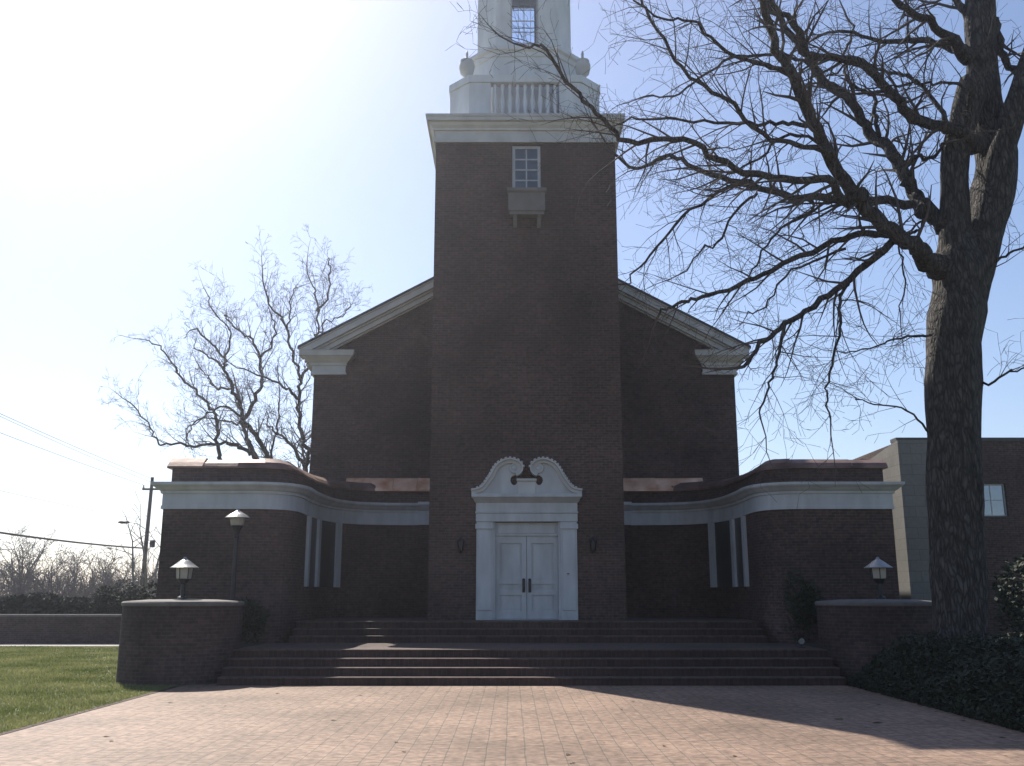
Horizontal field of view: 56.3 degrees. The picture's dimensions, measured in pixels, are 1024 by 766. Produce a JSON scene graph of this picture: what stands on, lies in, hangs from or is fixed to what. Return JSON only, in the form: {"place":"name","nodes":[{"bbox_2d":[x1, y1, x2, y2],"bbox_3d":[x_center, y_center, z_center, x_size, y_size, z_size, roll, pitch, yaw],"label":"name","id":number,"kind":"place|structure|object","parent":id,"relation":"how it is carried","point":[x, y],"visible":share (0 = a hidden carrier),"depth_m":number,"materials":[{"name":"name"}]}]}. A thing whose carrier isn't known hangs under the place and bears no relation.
{"place":"outdoors","nodes":[
{"label":"outdoors","id":0,"kind":"place"},
{"bbox_2d":[0,644,118,646],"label":"sidewalk","id":1,"kind":"structure","parent":0,"point":[80,645],"depth_m":35.77,"materials":[{"name":"concrete"}]},
{"bbox_2d":[0,614,121,643],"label":"brick wall","id":2,"kind":"structure","parent":0,"point":[59,628],"depth_m":37.41,"materials":[{"name":"brick"}]},
{"bbox_2d":[0,645,177,732],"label":"grass","id":3,"kind":"structure","parent":0,"point":[12,657],"depth_m":20.21,"materials":[{"name":"green plant"}]},
{"bbox_2d":[0,647,1018,732],"bbox_3d":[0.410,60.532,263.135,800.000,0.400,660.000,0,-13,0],"label":"ground","id":4,"kind":"structure","parent":0,"point":[109,687],"depth_m":19.46,"materials":[{"name":"green plant"}]},
{"bbox_2d":[0,530,54,592],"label":"bare tree","id":5,"kind":"object","parent":4,"relation":"on","point":[16,548],"visible":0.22,"depth_m":89.34,"materials":[{"name":"brown plant"}]},
{"bbox_2d":[0,524,65,595],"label":"bare tree","id":6,"kind":"object","parent":4,"relation":"on","point":[20,562],"visible":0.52,"depth_m":84.38,"materials":[{"name":"brown plant"}]},
{"bbox_2d":[1,542,91,597],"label":"bare tree","id":7,"kind":"object","parent":4,"relation":"on","point":[56,568],"visible":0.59,"depth_m":82.56,"materials":[{"name":"brown plant"}]},
{"bbox_2d":[41,546,95,594],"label":"bare tree","id":8,"kind":"object","parent":4,"relation":"on","point":[69,557],"visible":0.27,"depth_m":87.92,"materials":[{"name":"brown plant"}]},
{"bbox_2d":[0,592,152,613],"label":"hedge","id":9,"kind":"object","parent":4,"relation":"on","point":[39,603],"visible":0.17,"depth_m":41.19,"materials":[{"name":"green plant"}]},
{"bbox_2d":[0,547,157,597],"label":"thicket","id":10,"kind":"object","parent":4,"relation":"on","point":[84,591],"visible":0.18,"depth_m":81.12,"materials":[{"name":"brown plant"}]},
{"bbox_2d":[0,686,178,735],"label":"path edging","id":11,"kind":"object","parent":4,"relation":"on","point":[43,722],"visible":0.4,"depth_m":15.38,"materials":[{"name":"brick"}]},
{"bbox_2d":[89,585,122,613],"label":"round bush","id":12,"kind":"object","parent":4,"relation":"on","point":[99,601],"visible":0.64,"depth_m":40.22,"materials":[{"name":"green plant"}]},
{"bbox_2d":[75,547,141,596],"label":"bare tree","id":13,"kind":"object","parent":4,"relation":"on","point":[104,573],"visible":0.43,"depth_m":85.38,"materials":[{"name":"brown plant"}]},
{"bbox_2d":[89,543,136,586],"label":"bare tree","id":14,"kind":"object","parent":4,"relation":"on","point":[112,555],"visible":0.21,"depth_m":88.98,"materials":[{"name":"brown plant"}]},
{"bbox_2d":[89,491,160,595],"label":"bare tree","id":15,"kind":"object","parent":4,"relation":"on","point":[133,567],"visible":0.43,"depth_m":50.82,"materials":[{"name":"brown plant"}]},
{"bbox_2d":[103,579,148,613],"bbox_3d":[-16.148,9.319,40.164,1.710,2.240,1.574,0,-13,0],"label":"round bush","id":16,"kind":"object","parent":4,"relation":"on","point":[129,594],"visible":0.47,"depth_m":39.92,"materials":[{"name":"green plant"}]},
{"bbox_2d":[139,580,156,599],"bbox_3d":[-10.008,6.725,26.982,1.263,2.304,1.896,0,-13,0],"label":"evergreen bush","id":17,"kind":"object","parent":4,"relation":"on","point":[149,586],"visible":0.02,"depth_m":26.93,"materials":[{"name":"green plant"}]},
{"bbox_2d":[140,477,157,593],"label":"utility pole","id":18,"kind":"object","parent":4,"relation":"on","point":[146,538],"visible":0.59,"depth_m":59.37,"materials":[{"name":"brown wood"}]},
{"bbox_2d":[0,531,141,548],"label":"overhead wire","id":19,"kind":"object","parent":18,"relation":"attached to","point":[14,534],"visible":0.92,"depth_m":47.80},
{"bbox_2d":[1,433,142,484],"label":"overhead wire","id":20,"kind":"object","parent":18,"relation":"attached to","point":[68,458],"visible":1,"depth_m":47.93,"materials":[{"name":"black metal"}]},
{"bbox_2d":[0,416,146,480],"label":"overhead wire","id":21,"kind":"object","parent":18,"relation":"attached to","point":[69,447],"visible":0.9,"depth_m":45.63,"materials":[{"name":"black metal"}]},
{"bbox_2d":[0,413,151,478],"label":"overhead wire","id":22,"kind":"object","parent":18,"relation":"attached to","point":[69,444],"visible":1,"depth_m":46.63,"materials":[{"name":"black metal"}]},
{"bbox_2d":[118,521,144,528],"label":"street light","id":23,"kind":"object","parent":18,"relation":"attached to","point":[122,522],"visible":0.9,"depth_m":59.26,"materials":[{"name":"metal"}]},
{"bbox_2d":[116,599,244,685],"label":"brick pier","id":24,"kind":"structure","parent":4,"relation":"on","point":[178,641],"depth_m":20.47,"materials":[{"name":"brick"}]},
{"bbox_2d":[170,557,198,598],"bbox_3d":[-7.500,4.453,21.854,0.630,0.945,0.630,0,-13,0],"label":"post lantern","id":25,"kind":"object","parent":24,"relation":"on","point":[184,567],"visible":0.98,"depth_m":21.75,"materials":[{"name":"metal"}]},
{"bbox_2d":[98,260,299,459],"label":"bare tree","id":26,"kind":"object","parent":4,"relation":"on","point":[242,417],"visible":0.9,"depth_m":47.00,"materials":[{"name":"brown plant"}]},
{"bbox_2d":[194,225,372,472],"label":"bare tree","id":27,"kind":"object","parent":4,"relation":"on","point":[304,461],"visible":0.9,"depth_m":45.51,"materials":[{"name":"brown plant"}]},
{"bbox_2d":[150,0,904,642],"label":"church","id":28,"kind":"structure","parent":4,"relation":"on","point":[500,418],"depth_m":28.34,"materials":[{"name":"red brick"}]},
{"bbox_2d":[304,516,342,589],"bbox_3d":[-5.677,5.095,28.377,0.319,2.055,2.872,-2,-13,9],"label":"wing window","id":29,"kind":"structure","parent":28,"relation":"in","point":[323,550],"depth_m":28.78,"materials":[{"name":"white wood"}]},
{"bbox_2d":[457,536,464,553],"bbox_3d":[-1.410,4.492,26.519,0.201,0.493,0.268,-6,-14,24],"label":"wall lantern","id":30,"kind":"object","parent":28,"relation":"attached to","point":[460,542],"depth_m":26.44,"materials":[{"name":"metal"}]},
{"bbox_2d":[495,536,526,618],"bbox_3d":[-0.032,5.402,26.611,0.872,2.260,0.201,0,-13,0],"label":"door leaf","id":31,"kind":"structure","parent":28,"relation":"in","point":[510,551],"depth_m":26.63,"materials":[{"name":"white paint"}]},
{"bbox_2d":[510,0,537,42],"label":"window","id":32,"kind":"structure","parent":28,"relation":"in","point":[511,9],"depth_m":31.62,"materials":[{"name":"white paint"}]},
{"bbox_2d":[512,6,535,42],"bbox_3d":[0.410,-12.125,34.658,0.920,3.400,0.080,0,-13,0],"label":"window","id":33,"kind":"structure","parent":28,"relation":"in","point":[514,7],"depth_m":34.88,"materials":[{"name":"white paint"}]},
{"bbox_2d":[512,146,540,186],"bbox_3d":[0.440,-6.499,29.203,0.860,1.550,0.080,0,-13,0],"label":"window","id":34,"kind":"structure","parent":28,"relation":"in","point":[524,172],"depth_m":29.22,"materials":[{"name":"white paint"}]},
{"bbox_2d":[527,536,558,618],"bbox_3d":[0.852,5.402,26.611,0.872,2.260,0.201,0,-13,0],"label":"door leaf","id":35,"kind":"structure","parent":28,"relation":"in","point":[542,551],"depth_m":26.64,"materials":[{"name":"white paint"}]},
{"bbox_2d":[589,536,596,553],"bbox_3d":[2.250,4.492,26.519,0.201,0.493,0.268,-6,-14,24],"label":"wall lantern","id":36,"kind":"object","parent":28,"relation":"attached to","point":[592,541],"depth_m":26.45,"materials":[{"name":"metal"}]},
{"bbox_2d":[708,516,748,589],"bbox_3d":[6.497,5.095,28.377,0.319,2.055,2.872,2,-13,-9],"label":"wing window","id":37,"kind":"structure","parent":28,"relation":"in","point":[727,540],"depth_m":28.75,"materials":[{"name":"white wood"}]},
{"bbox_2d":[815,599,932,683],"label":"brick pier","id":38,"kind":"structure","parent":4,"relation":"on","point":[855,635],"depth_m":20.58,"materials":[{"name":"brick"}]},
{"bbox_2d":[864,557,892,598],"bbox_3d":[8.390,4.453,21.854,0.630,0.945,0.630,0,-13,0],"label":"post lantern","id":39,"kind":"object","parent":38,"relation":"on","point":[877,567],"visible":0.98,"depth_m":21.75,"materials":[{"name":"metal"}]},
{"bbox_2d":[870,440,931,600],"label":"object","id":40,"kind":"object","parent":4,"relation":"on","point":[905,460],"visible":0.29,"depth_m":28.95,"materials":[{"name":"stone"}]},
{"bbox_2d":[844,629,1023,731],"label":"ground cover","id":41,"kind":"object","parent":4,"relation":"on","point":[1005,657],"visible":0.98,"depth_m":16.59,"materials":[{"name":"green plant"}]},
{"bbox_2d":[445,0,1023,652],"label":"bare oak","id":42,"kind":"object","parent":41,"relation":"on","point":[983,124],"visible":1,"depth_m":19.33,"materials":[{"name":"grey plant"}]},
{"bbox_2d":[991,554,1023,644],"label":"tall evergreen","id":43,"kind":"object","parent":4,"relation":"on","point":[1004,593],"visible":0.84,"depth_m":21.91,"materials":[{"name":"green plant"}]},
{"bbox_2d":[0,684,1023,765],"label":"brick path","id":44,"kind":"structure","parent":0,"point":[369,725],"depth_m":13.47,"materials":[{"name":"brown brick"}]},
{"bbox_2d":[217,620,845,684],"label":"brick steps","id":45,"kind":"structure","parent":44,"relation":"on","point":[528,652],"depth_m":21.19,"materials":[{"name":"brown brick"}]},
{"bbox_2d":[300,617,753,620],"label":"terrace","id":46,"kind":"structure","parent":45,"relation":"on","point":[425,618],"depth_m":27.97,"materials":[{"name":"brick"}]},
{"bbox_2d":[798,638,804,647],"bbox_3d":[6.630,5.967,21.959,0.140,0.208,0.180,0,-13,0],"label":"floodlight","id":47,"kind":"object","parent":45,"relation":"on","point":[801,641],"visible":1,"depth_m":21.88,"materials":[{"name":"metal"}]},
{"bbox_2d":[0,0,1023,594],"label":"sky","id":48,"kind":"structure","parent":0,"point":[142,141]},
{"bbox_2d":[241,643,818,647],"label":"planting ground","id":49,"kind":"structure","parent":0,"point":[816,645],"depth_m":23.34,"materials":[{"name":"soil"}]},
{"bbox_2d":[225,508,249,599],"bbox_3d":[-6.840,4.739,23.532,0.620,3.290,0.620,0,-13,0],"label":"lamp post","id":50,"kind":"object","parent":49,"relation":"on","point":[237,517],"visible":0.81,"depth_m":23.65,"materials":[{"name":"metal"}]},
{"bbox_2d":[238,596,270,643],"bbox_3d":[-6.581,5.958,24.033,0.964,1.208,0.847,0,-13,0],"label":"shrub","id":51,"kind":"object","parent":49,"relation":"on","point":[250,621],"visible":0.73,"depth_m":23.91,"materials":[{"name":"green plant"}]},
{"bbox_2d":[782,567,823,642],"bbox_3d":[7.335,5.650,24.063,1.020,2.004,0.744,0,-13,0],"label":"upright shrub","id":52,"kind":"object","parent":49,"relation":"on","point":[805,612],"visible":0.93,"depth_m":23.98,"materials":[{"name":"green plant"}]},
{"bbox_2d":[853,437,1023,641],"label":"brick building","id":53,"kind":"structure","parent":0,"point":[1003,463],"depth_m":32.94,"materials":[{"name":"brick"}]},
{"bbox_2d":[984,484,1006,515],"bbox_3d":[16.545,4.050,33.048,0.970,1.120,0.080,0,-13,0],"label":"window","id":54,"kind":"structure","parent":53,"relation":"in","point":[994,494],"depth_m":33.03,"materials":[{"name":"glass"}]}
]}

